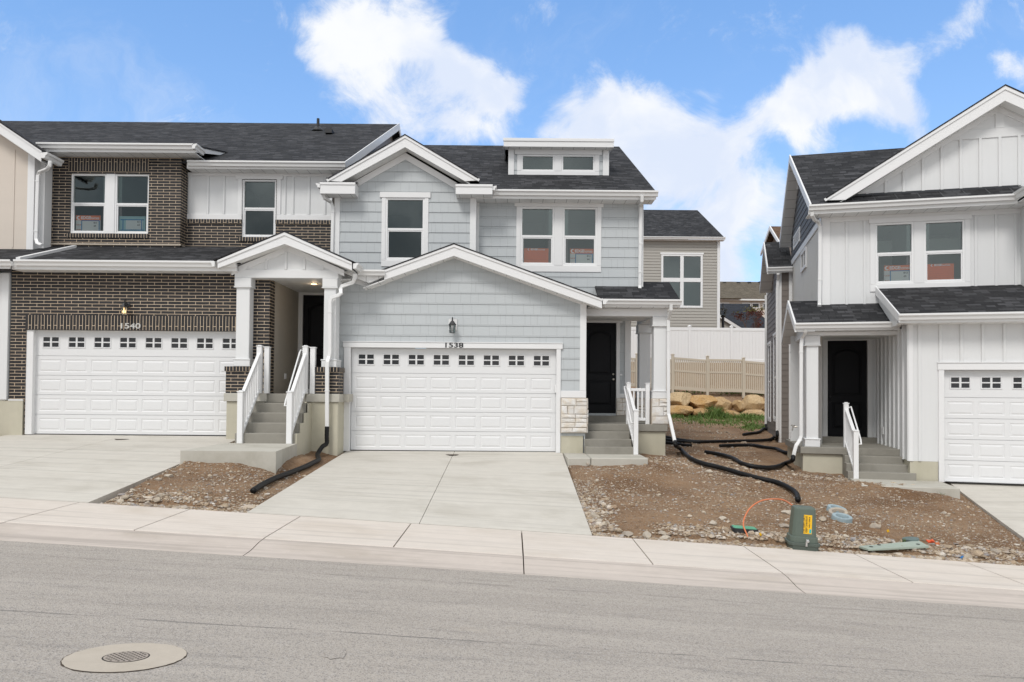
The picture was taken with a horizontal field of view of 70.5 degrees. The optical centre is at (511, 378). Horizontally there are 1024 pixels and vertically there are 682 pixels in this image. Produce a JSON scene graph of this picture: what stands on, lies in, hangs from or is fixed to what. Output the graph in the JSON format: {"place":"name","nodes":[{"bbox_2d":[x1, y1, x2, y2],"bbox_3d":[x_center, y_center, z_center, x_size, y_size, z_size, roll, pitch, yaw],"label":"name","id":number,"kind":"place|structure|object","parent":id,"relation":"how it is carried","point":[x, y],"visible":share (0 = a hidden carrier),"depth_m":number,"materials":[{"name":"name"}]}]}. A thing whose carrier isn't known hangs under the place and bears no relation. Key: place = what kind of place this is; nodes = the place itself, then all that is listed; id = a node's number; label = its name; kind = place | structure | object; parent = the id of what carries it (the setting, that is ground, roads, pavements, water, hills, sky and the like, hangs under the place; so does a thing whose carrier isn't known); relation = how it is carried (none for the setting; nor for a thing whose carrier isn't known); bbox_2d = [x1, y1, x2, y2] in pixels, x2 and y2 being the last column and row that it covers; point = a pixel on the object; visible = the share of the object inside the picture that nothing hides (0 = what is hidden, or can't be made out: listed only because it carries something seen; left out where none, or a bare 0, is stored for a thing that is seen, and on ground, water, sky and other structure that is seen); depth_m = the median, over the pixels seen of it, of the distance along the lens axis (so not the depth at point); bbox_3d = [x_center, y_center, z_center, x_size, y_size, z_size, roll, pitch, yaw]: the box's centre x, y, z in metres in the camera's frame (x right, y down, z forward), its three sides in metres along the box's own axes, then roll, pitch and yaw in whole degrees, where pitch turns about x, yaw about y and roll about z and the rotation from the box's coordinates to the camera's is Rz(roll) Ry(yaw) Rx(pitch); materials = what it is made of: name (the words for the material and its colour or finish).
{"place":"outdoors","nodes":[
{"label":"outdoors","id":0,"kind":"place"},
{"bbox_2d":[0,434,234,503],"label":"driveway","id":1,"kind":"structure","parent":0,"point":[98,469],"depth_m":13.53,"materials":[{"name":"concrete"}]},
{"bbox_2d":[247,450,591,535],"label":"driveway","id":2,"kind":"structure","parent":0,"point":[528,491],"depth_m":12.90,"materials":[{"name":"concrete"}]},
{"bbox_2d":[0,540,1023,681],"bbox_3d":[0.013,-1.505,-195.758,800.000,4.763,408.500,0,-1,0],"label":"asphalt street","id":3,"kind":"structure","parent":0,"point":[225,618],"depth_m":6.43,"materials":[{"name":"grey asphalt"}]},
{"bbox_2d":[60,643,186,672],"bbox_3d":[-2.722,1.960,5.114,0.781,0.051,0.616,0,-1,0],"label":"manhole","id":4,"kind":"object","parent":3,"relation":"on","point":[127,657],"visible":1,"depth_m":5.08,"materials":[{"name":"concrete"}]},
{"bbox_2d":[0,498,1023,590],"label":"sidewalk","id":5,"kind":"structure","parent":0,"point":[509,542],"depth_m":9.87,"materials":[{"name":"concrete"}]},
{"bbox_2d":[0,0,1023,281],"label":"sky","id":6,"kind":"structure","parent":0,"point":[711,101],"materials":[{"name":"blue"}]},
{"bbox_2d":[23,362,1023,565],"bbox_3d":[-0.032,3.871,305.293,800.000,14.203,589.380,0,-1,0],"label":"dirt lot","id":7,"kind":"structure","parent":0,"point":[636,524],"depth_m":13.33,"materials":[{"name":"brown soil"}]},
{"bbox_2d":[0,120,76,435],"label":"beige townhouse","id":8,"kind":"structure","parent":7,"relation":"on","point":[26,170],"depth_m":18.52,"materials":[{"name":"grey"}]},
{"bbox_2d":[121,495,129,499],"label":"stone","id":9,"kind":"object","parent":7,"relation":"on","point":[124,497],"visible":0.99,"depth_m":11.07,"materials":[{"name":"grey stone"}]},
{"bbox_2d":[153,497,160,502],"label":"stone","id":10,"kind":"object","parent":7,"relation":"on","point":[156,499],"visible":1,"depth_m":11.01,"materials":[{"name":"grey stone"}]},
{"bbox_2d":[154,493,165,497],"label":"stone","id":11,"kind":"object","parent":7,"relation":"on","point":[160,495],"visible":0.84,"depth_m":11.17,"materials":[{"name":"grey stone"}]},
{"bbox_2d":[0,118,401,473],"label":"brick townhouse","id":12,"kind":"structure","parent":7,"relation":"on","point":[206,302],"depth_m":17.10,"materials":[{"name":"brick"}]},
{"bbox_2d":[76,215,100,230],"bbox_3d":[-11.209,-4.118,19.175,0.648,0.418,0.013,0,-1,0],"label":"window notice","id":13,"kind":"object","parent":12,"relation":"attached to","point":[87,223],"depth_m":19.17,"materials":[{"name":"white paper"}]},
{"bbox_2d":[70,174,147,232],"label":"window","id":14,"kind":"structure","parent":12,"relation":"in","point":[86,189],"depth_m":19.94,"materials":[{"name":"white plastic"}]},
{"bbox_2d":[103,174,148,233],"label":"window","id":15,"kind":"structure","parent":12,"relation":"in","point":[144,178],"depth_m":19.11,"materials":[{"name":"white plastic"}]},
{"bbox_2d":[119,216,145,230],"bbox_3d":[-10.042,-4.101,19.175,0.694,0.412,0.013,0,-1,0],"label":"window notice","id":16,"kind":"object","parent":12,"relation":"attached to","point":[132,223],"depth_m":19.18,"materials":[{"name":"blue paper"}]},
{"bbox_2d":[35,330,235,435],"bbox_3d":[-8.765,0.103,17.098,4.940,2.470,0.044,0,-1,0],"label":"garage door","id":17,"kind":"structure","parent":12,"relation":"in","point":[151,383],"depth_m":17.09,"materials":[{"name":"white metal"}]},
{"bbox_2d":[242,180,275,236],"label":"window","id":18,"kind":"structure","parent":12,"relation":"in","point":[259,196],"depth_m":21.06,"materials":[{"name":"white plastic"}]},
{"bbox_2d":[303,295,323,388],"bbox_3d":[-5.103,-0.983,19.299,0.930,2.498,0.015,0,-1,0],"label":"entry door","id":19,"kind":"structure","parent":12,"relation":"in","point":[313,305],"depth_m":19.30,"materials":[{"name":"black paint"}]},
{"bbox_2d":[250,426,328,493],"bbox_3d":[-4.206,1.484,14.245,0.330,0.900,4.633,0,-1,0],"label":"drain pipe","id":20,"kind":"object","parent":7,"relation":"on","point":[259,486],"visible":1,"depth_m":13.90,"materials":[{"name":"black plastic"}]},
{"bbox_2d":[316,134,681,466],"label":"grey townhouse","id":21,"kind":"structure","parent":7,"relation":"on","point":[463,326],"depth_m":17.79,"materials":[{"name":"wood"}]},
{"bbox_2d":[385,198,424,259],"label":"window","id":22,"kind":"structure","parent":21,"relation":"in","point":[404,216],"depth_m":20.62,"materials":[{"name":"white plastic"}]},
{"bbox_2d":[350,348,555,451],"bbox_3d":[-1.404,0.507,17.401,4.909,2.480,0.044,0,-1,0],"label":"garage door","id":23,"kind":"structure","parent":21,"relation":"in","point":[405,399],"depth_m":17.39,"materials":[{"name":"white metal"}]},
{"bbox_2d":[524,248,548,262],"bbox_3d":[0.627,-3.167,18.734,0.633,0.428,0.011,0,-1,0],"label":"window notice","id":24,"kind":"object","parent":21,"relation":"attached to","point":[536,255],"depth_m":18.74,"materials":[{"name":"paper"}]},
{"bbox_2d":[521,155,553,170],"bbox_3d":[0.718,-6.010,20.201,0.929,0.462,0.082,0,-1,0],"label":"window","id":25,"kind":"structure","parent":21,"relation":"in","point":[522,156],"depth_m":20.16,"materials":[{"name":"white plastic"}]},
{"bbox_2d":[520,207,567,264],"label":"window","id":26,"kind":"structure","parent":21,"relation":"in","point":[532,229],"depth_m":19.75,"materials":[{"name":"white plastic"}]},
{"bbox_2d":[545,207,596,265],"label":"window","id":27,"kind":"structure","parent":21,"relation":"in","point":[582,221],"depth_m":19.97,"materials":[{"name":"white plastic"}]},
{"bbox_2d":[562,155,594,170],"bbox_3d":[1.840,-6.003,20.201,0.929,0.462,0.082,0,-1,0],"label":"window","id":28,"kind":"structure","parent":21,"relation":"in","point":[574,156],"depth_m":20.16,"materials":[{"name":"white plastic"}]},
{"bbox_2d":[570,249,593,262],"bbox_3d":[1.802,-3.160,18.733,0.607,0.415,0.013,0,-1,0],"label":"window notice","id":29,"kind":"object","parent":21,"relation":"attached to","point":[581,255],"depth_m":18.73,"materials":[{"name":"white paper"}]},
{"bbox_2d":[586,323,615,412],"bbox_3d":[2.365,-0.300,19.656,0.909,2.452,0.076,0,-1,0],"label":"entry door","id":30,"kind":"structure","parent":21,"relation":"in","point":[600,337],"depth_m":19.68,"materials":[{"name":"black paint"}]},
{"bbox_2d":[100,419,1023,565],"bbox_3d":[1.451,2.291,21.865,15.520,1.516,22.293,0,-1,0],"label":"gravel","id":31,"kind":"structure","parent":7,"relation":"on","point":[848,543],"depth_m":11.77,"materials":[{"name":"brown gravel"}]},
{"bbox_2d":[622,531,632,536],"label":"stone","id":32,"kind":"object","parent":7,"relation":"on","point":[627,533],"visible":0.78,"depth_m":10.91,"materials":[{"name":"grey stone"}]},
{"bbox_2d":[642,531,650,538],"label":"stone","id":33,"kind":"object","parent":7,"relation":"on","point":[646,534],"visible":0.86,"depth_m":10.91,"materials":[{"name":"grey stone"}]},
{"bbox_2d":[659,535,670,539],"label":"stone","id":34,"kind":"object","parent":7,"relation":"on","point":[665,537],"visible":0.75,"depth_m":10.86,"materials":[{"name":"grey stone"}]},
{"bbox_2d":[631,210,725,339],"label":"house","id":35,"kind":"structure","parent":7,"relation":"on","point":[681,264],"depth_m":47.16,"materials":[{"name":"beige"}]},
{"bbox_2d":[660,252,703,307],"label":"window","id":36,"kind":"structure","parent":35,"relation":"in","point":[684,271],"depth_m":49.13,"materials":[{"name":"white plastic"}]},
{"bbox_2d":[665,441,691,446],"bbox_3d":[5.012,1.988,22.233,0.243,0.107,1.300,1,-1,-30],"label":"drain pipe","id":37,"kind":"object","parent":7,"relation":"on","point":[679,444],"visible":0.66,"depth_m":21.88,"materials":[{"name":"black plastic"}]},
{"bbox_2d":[670,392,691,405],"bbox_3d":[8.093,1.028,35.115,1.350,0.794,1.189,0,-1,0],"label":"boulder","id":38,"kind":"object","parent":7,"relation":"on","point":[680,398],"visible":0.7,"depth_m":34.88,"materials":[{"name":"stone"}]},
{"bbox_2d":[670,405,693,415],"bbox_3d":[7.953,1.550,34.414,1.362,0.619,0.974,0,-1,0],"label":"boulder","id":39,"kind":"object","parent":7,"relation":"on","point":[682,410],"visible":0.74,"depth_m":34.07,"materials":[{"name":"stone"}]},
{"bbox_2d":[665,438,700,443],"bbox_3d":[5.421,2.010,23.628,0.428,0.116,1.604,1,-1,-35],"label":"drain pipe","id":40,"kind":"object","parent":7,"relation":"on","point":[683,441],"visible":0.73,"depth_m":23.16,"materials":[{"name":"black plastic"}]},
{"bbox_2d":[631,325,764,362],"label":"white fence","id":41,"kind":"object","parent":7,"relation":"on","point":[731,342],"visible":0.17,"depth_m":42.04,"materials":[{"name":"plastic"}]},
{"bbox_2d":[631,353,764,397],"bbox_3d":[9.818,-0.056,36.010,10.971,2.532,0.210,0,-1,0],"label":"tan fence","id":42,"kind":"object","parent":7,"relation":"on","point":[691,366],"visible":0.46,"depth_m":35.99,"materials":[{"name":"plastic"}]},
{"bbox_2d":[692,408,707,416],"bbox_3d":[9.103,1.593,34.376,1.133,0.437,1.042,0,-1,0],"label":"boulder","id":43,"kind":"object","parent":7,"relation":"on","point":[696,411],"visible":0.44,"depth_m":34.13,"materials":[{"name":"stone"}]},
{"bbox_2d":[688,395,717,408],"bbox_3d":[9.259,1.153,35.157,1.463,0.786,1.115,0,-1,0],"label":"boulder","id":44,"kind":"object","parent":7,"relation":"on","point":[700,401],"visible":0.81,"depth_m":34.89,"materials":[{"name":"stone"}]},
{"bbox_2d":[709,520,716,525],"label":"stone","id":45,"kind":"object","parent":7,"relation":"on","point":[713,522],"visible":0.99,"depth_m":11.52,"materials":[{"name":"grey stone"}]},
{"bbox_2d":[711,397,731,409],"bbox_3d":[10.161,1.306,35.212,0.863,0.899,1.094,2,-2,-44],"label":"boulder","id":46,"kind":"object","parent":7,"relation":"on","point":[724,403],"visible":0.49,"depth_m":34.88,"materials":[{"name":"stone"}]},
{"bbox_2d":[665,430,778,442],"bbox_3d":[7.208,1.896,24.325,3.997,0.409,2.034,0,-1,0],"label":"drain pipe","id":47,"kind":"object","parent":7,"relation":"on","point":[743,440],"visible":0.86,"depth_m":23.94,"materials":[{"name":"black plastic"}]},
{"bbox_2d":[720,303,727,327],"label":"street lamp","id":48,"kind":"object","parent":7,"relation":"on","point":[724,308],"visible":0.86,"depth_m":52.01,"materials":[{"name":"black metal"}]},
{"bbox_2d":[724,410,740,416],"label":"boulder","id":49,"kind":"object","parent":7,"relation":"on","point":[731,411],"visible":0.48,"depth_m":34.09,"materials":[{"name":"stone"}]},
{"bbox_2d":[673,440,800,501],"bbox_3d":[4.569,1.882,16.368,1.159,0.878,6.284,1,-1,-11],"label":"drain pipe","id":50,"kind":"object","parent":7,"relation":"on","point":[795,492],"visible":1,"depth_m":15.39,"materials":[{"name":"black plastic"}]},
{"bbox_2d":[732,400,744,411],"bbox_3d":[10.973,1.314,35.213,0.568,0.609,0.977,0,-1,0],"label":"boulder","id":51,"kind":"object","parent":7,"relation":"on","point":[738,405],"visible":0.92,"depth_m":34.83,"materials":[{"name":"stone"}]},
{"bbox_2d":[720,304,764,327],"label":"distant gabled house","id":52,"kind":"structure","parent":7,"relation":"on","point":[729,319],"depth_m":69.95,"materials":[{"name":"stone"}]},
{"bbox_2d":[720,281,765,317],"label":"distant rowhouse","id":53,"kind":"structure","parent":7,"relation":"on","point":[749,293],"depth_m":93.68,"materials":[{"name":"beige"}]},
{"bbox_2d":[751,303,759,307],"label":"window","id":54,"kind":"structure","parent":53,"relation":"in","point":[753,304],"depth_m":92.15,"materials":[{"name":"white plastic"}]},
{"bbox_2d":[730,525,758,532],"bbox_3d":[3.626,2.418,11.356,0.409,0.216,0.290,0,-1,6],"label":"valve box","id":55,"kind":"object","parent":7,"relation":"on","point":[737,529],"visible":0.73,"depth_m":11.24,"materials":[{"name":"green plastic"}]},
{"bbox_2d":[731,305,764,327],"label":"bare tree","id":56,"kind":"object","parent":7,"relation":"on","point":[757,323],"visible":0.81,"depth_m":50.21,"materials":[{"name":"brown plant"}]},
{"bbox_2d":[704,450,795,469],"bbox_3d":[6.025,1.982,17.834,1.856,0.373,2.915,0,-1,0],"label":"drain pipe","id":57,"kind":"object","parent":7,"relation":"on","point":[763,467],"visible":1,"depth_m":17.09,"materials":[{"name":"black plastic"}]},
{"bbox_2d":[719,443,786,453],"bbox_3d":[7.465,2.066,21.580,2.296,0.191,1.094,-1,-2,43],"label":"drain pipe","id":58,"kind":"object","parent":7,"relation":"on","point":[755,445],"visible":0.89,"depth_m":22.01,"materials":[{"name":"black plastic"}]},
{"bbox_2d":[741,410,764,415],"bbox_3d":[11.543,1.692,34.386,1.183,0.489,1.019,0,-1,0],"label":"boulder","id":59,"kind":"object","parent":7,"relation":"on","point":[749,412],"visible":0.44,"depth_m":34.12,"materials":[{"name":"stone"}]},
{"bbox_2d":[742,395,764,409],"bbox_3d":[11.655,1.159,35.172,1.055,0.816,1.075,0,-1,0],"label":"boulder","id":60,"kind":"object","parent":7,"relation":"on","point":[754,402],"visible":0.73,"depth_m":34.87,"materials":[{"name":"stone"}]},
{"bbox_2d":[742,424,767,435],"bbox_3d":[9.224,1.902,27.279,0.307,0.356,2.978,0,-1,33],"label":"drain pipe","id":61,"kind":"object","parent":7,"relation":"on","point":[755,432],"visible":1,"depth_m":26.75,"materials":[{"name":"black plastic"}]},
{"bbox_2d":[743,498,791,536],"bbox_3d":[3.994,2.232,11.354,0.821,0.640,0.804,0,-1,0],"label":"orange conduit","id":62,"kind":"object","parent":7,"relation":"on","point":[758,502],"visible":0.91,"depth_m":11.48,"materials":[{"name":"orange plastic"}]},
{"bbox_2d":[760,226,790,255],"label":"brown roof house","id":63,"kind":"structure","parent":7,"relation":"on","point":[773,234],"depth_m":60.13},
{"bbox_2d":[778,523,788,527],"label":"stone","id":64,"kind":"object","parent":7,"relation":"on","point":[782,525],"visible":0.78,"depth_m":11.70,"materials":[{"name":"grey stone"}]},
{"bbox_2d":[781,510,790,514],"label":"stone","id":65,"kind":"object","parent":7,"relation":"on","point":[788,512],"visible":0.44,"depth_m":12.39,"materials":[{"name":"grey stone"}]},
{"bbox_2d":[784,505,819,550],"bbox_3d":[4.361,2.284,10.900,0.452,0.742,0.433,0,-1,9],"label":"utility pedestal","id":66,"kind":"object","parent":7,"relation":"on","point":[801,534],"visible":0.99,"depth_m":10.77,"materials":[{"name":"green plastic"}]},
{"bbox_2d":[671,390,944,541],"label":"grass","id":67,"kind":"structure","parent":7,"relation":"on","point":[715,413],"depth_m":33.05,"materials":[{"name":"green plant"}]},
{"bbox_2d":[818,516,825,521],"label":"stone","id":68,"kind":"object","parent":7,"relation":"on","point":[822,518],"visible":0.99,"depth_m":12.14,"materials":[{"name":"grey stone"}]},
{"bbox_2d":[826,504,845,511],"bbox_3d":[5.781,2.362,12.937,0.342,0.224,0.349,0,-1,0],"label":"pipe ring","id":69,"kind":"object","parent":7,"relation":"on","point":[829,506],"visible":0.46,"depth_m":12.98,"materials":[{"name":"grey plastic"}]},
{"bbox_2d":[828,507,847,515],"bbox_3d":[5.710,2.382,12.696,0.328,0.233,0.342,0,-1,0],"label":"pipe ring","id":70,"kind":"object","parent":7,"relation":"on","point":[834,510],"visible":0.41,"depth_m":12.74,"materials":[{"name":"plastic"}]},
{"bbox_2d":[831,512,852,523],"bbox_3d":[5.606,2.397,12.336,0.336,0.212,0.348,0,-1,0],"label":"pipe ring","id":71,"kind":"object","parent":7,"relation":"on","point":[842,517],"visible":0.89,"depth_m":12.27,"materials":[{"name":"blue plastic"}]},
{"bbox_2d":[869,523,880,528],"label":"stone","id":72,"kind":"object","parent":7,"relation":"on","point":[875,525],"visible":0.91,"depth_m":12.04,"materials":[{"name":"grey stone"}]},
{"bbox_2d":[760,84,1023,498],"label":"white house","id":73,"kind":"structure","parent":7,"relation":"on","point":[916,379],"depth_m":17.27,"materials":[{"name":"paint"}]},
{"bbox_2d":[768,345,769,418],"bbox_3d":[9.762,0.100,27.403,0.082,2.798,0.900,0,-1,15],"label":"window","id":74,"kind":"structure","parent":73,"relation":"in","point":[768,345],"depth_m":27.80,"materials":[{"name":"white plastic"}]},
{"bbox_2d":[773,335,775,418],"bbox_3d":[9.214,-0.065,25.303,0.082,2.899,0.900,0,-1,15],"label":"downspout","id":75,"kind":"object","parent":73,"relation":"in","point":[774,416],"depth_m":25.66,"materials":[{"name":"white plastic"}]},
{"bbox_2d":[800,246,806,272],"bbox_3d":[8.568,-3.503,21.321,0.040,0.600,1.117,0,-1,15],"label":"side window","id":76,"kind":"structure","parent":73,"relation":"in","point":[803,255],"depth_m":21.29,"materials":[{"name":"white plastic"}]},
{"bbox_2d":[828,341,866,436],"bbox_3d":[8.876,0.253,19.209,0.976,2.546,0.076,0,-1,15],"label":"entry door","id":77,"kind":"structure","parent":73,"relation":"in","point":[847,360],"depth_m":19.24,"materials":[{"name":"black paint"}]},
{"bbox_2d":[884,265,909,280],"bbox_3d":[9.443,-2.580,17.761,0.600,0.418,0.013,0,-1,15],"label":"window notice","id":78,"kind":"object","parent":73,"relation":"attached to","point":[896,272],"depth_m":17.76,"materials":[{"name":"white paper"}]},
{"bbox_2d":[875,222,928,283],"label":"window","id":79,"kind":"structure","parent":73,"relation":"in","point":[881,229],"depth_m":17.73,"materials":[{"name":"white plastic"}]},
{"bbox_2d":[884,219,964,282],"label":"window","id":80,"kind":"structure","parent":73,"relation":"in","point":[900,236],"depth_m":17.90,"materials":[{"name":"white plastic"}]},
{"bbox_2d":[927,263,953,279],"bbox_3d":[10.354,-2.579,17.525,0.590,0.418,0.011,0,-1,15],"label":"window notice","id":81,"kind":"object","parent":73,"relation":"attached to","point":[939,271],"depth_m":17.53,"materials":[{"name":"paper"}]},
{"bbox_2d":[944,370,1023,484],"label":"garage door","id":82,"kind":"structure","parent":73,"relation":"in","point":[984,409],"depth_m":15.70,"materials":[{"name":"white metal"}]},
{"bbox_2d":[859,541,928,550],"bbox_3d":[5.848,2.546,11.043,1.150,0.064,0.250,1,-1,-17],"label":"box lid","id":83,"kind":"object","parent":7,"relation":"on","point":[906,545],"visible":1,"depth_m":11.02,"materials":[{"name":"green plastic"}]},
{"bbox_2d":[902,537,918,541],"bbox_3d":[6.262,2.575,11.413,0.283,0.164,0.238,0,-1,0],"label":"round valve box","id":84,"kind":"object","parent":7,"relation":"on","point":[907,539],"visible":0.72,"depth_m":11.35,"materials":[{"name":"plastic"}]},
{"bbox_2d":[962,554,971,558],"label":"stone","id":85,"kind":"object","parent":7,"relation":"on","point":[966,556],"visible":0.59,"depth_m":10.92,"materials":[{"name":"beige stone"}]},
{"bbox_2d":[990,548,1000,552],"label":"stone","id":86,"kind":"object","parent":7,"relation":"on","point":[995,550],"visible":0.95,"depth_m":11.23,"materials":[{"name":"grey stone"}]},
{"bbox_2d":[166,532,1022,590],"bbox_3d":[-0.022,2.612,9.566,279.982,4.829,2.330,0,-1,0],"label":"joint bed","id":87,"kind":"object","parent":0,"point":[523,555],"visible":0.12,"depth_m":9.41,"materials":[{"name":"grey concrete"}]},
{"bbox_2d":[0,522,1023,608],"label":"rolled curb","id":88,"kind":"structure","parent":87,"relation":"on","point":[513,564],"depth_m":8.81,"materials":[{"name":"concrete"}]},
{"bbox_2d":[947,482,1023,541],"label":"driveway","id":89,"kind":"structure","parent":0,"point":[1002,504],"depth_m":14.51,"materials":[{"name":"concrete"}]}
]}

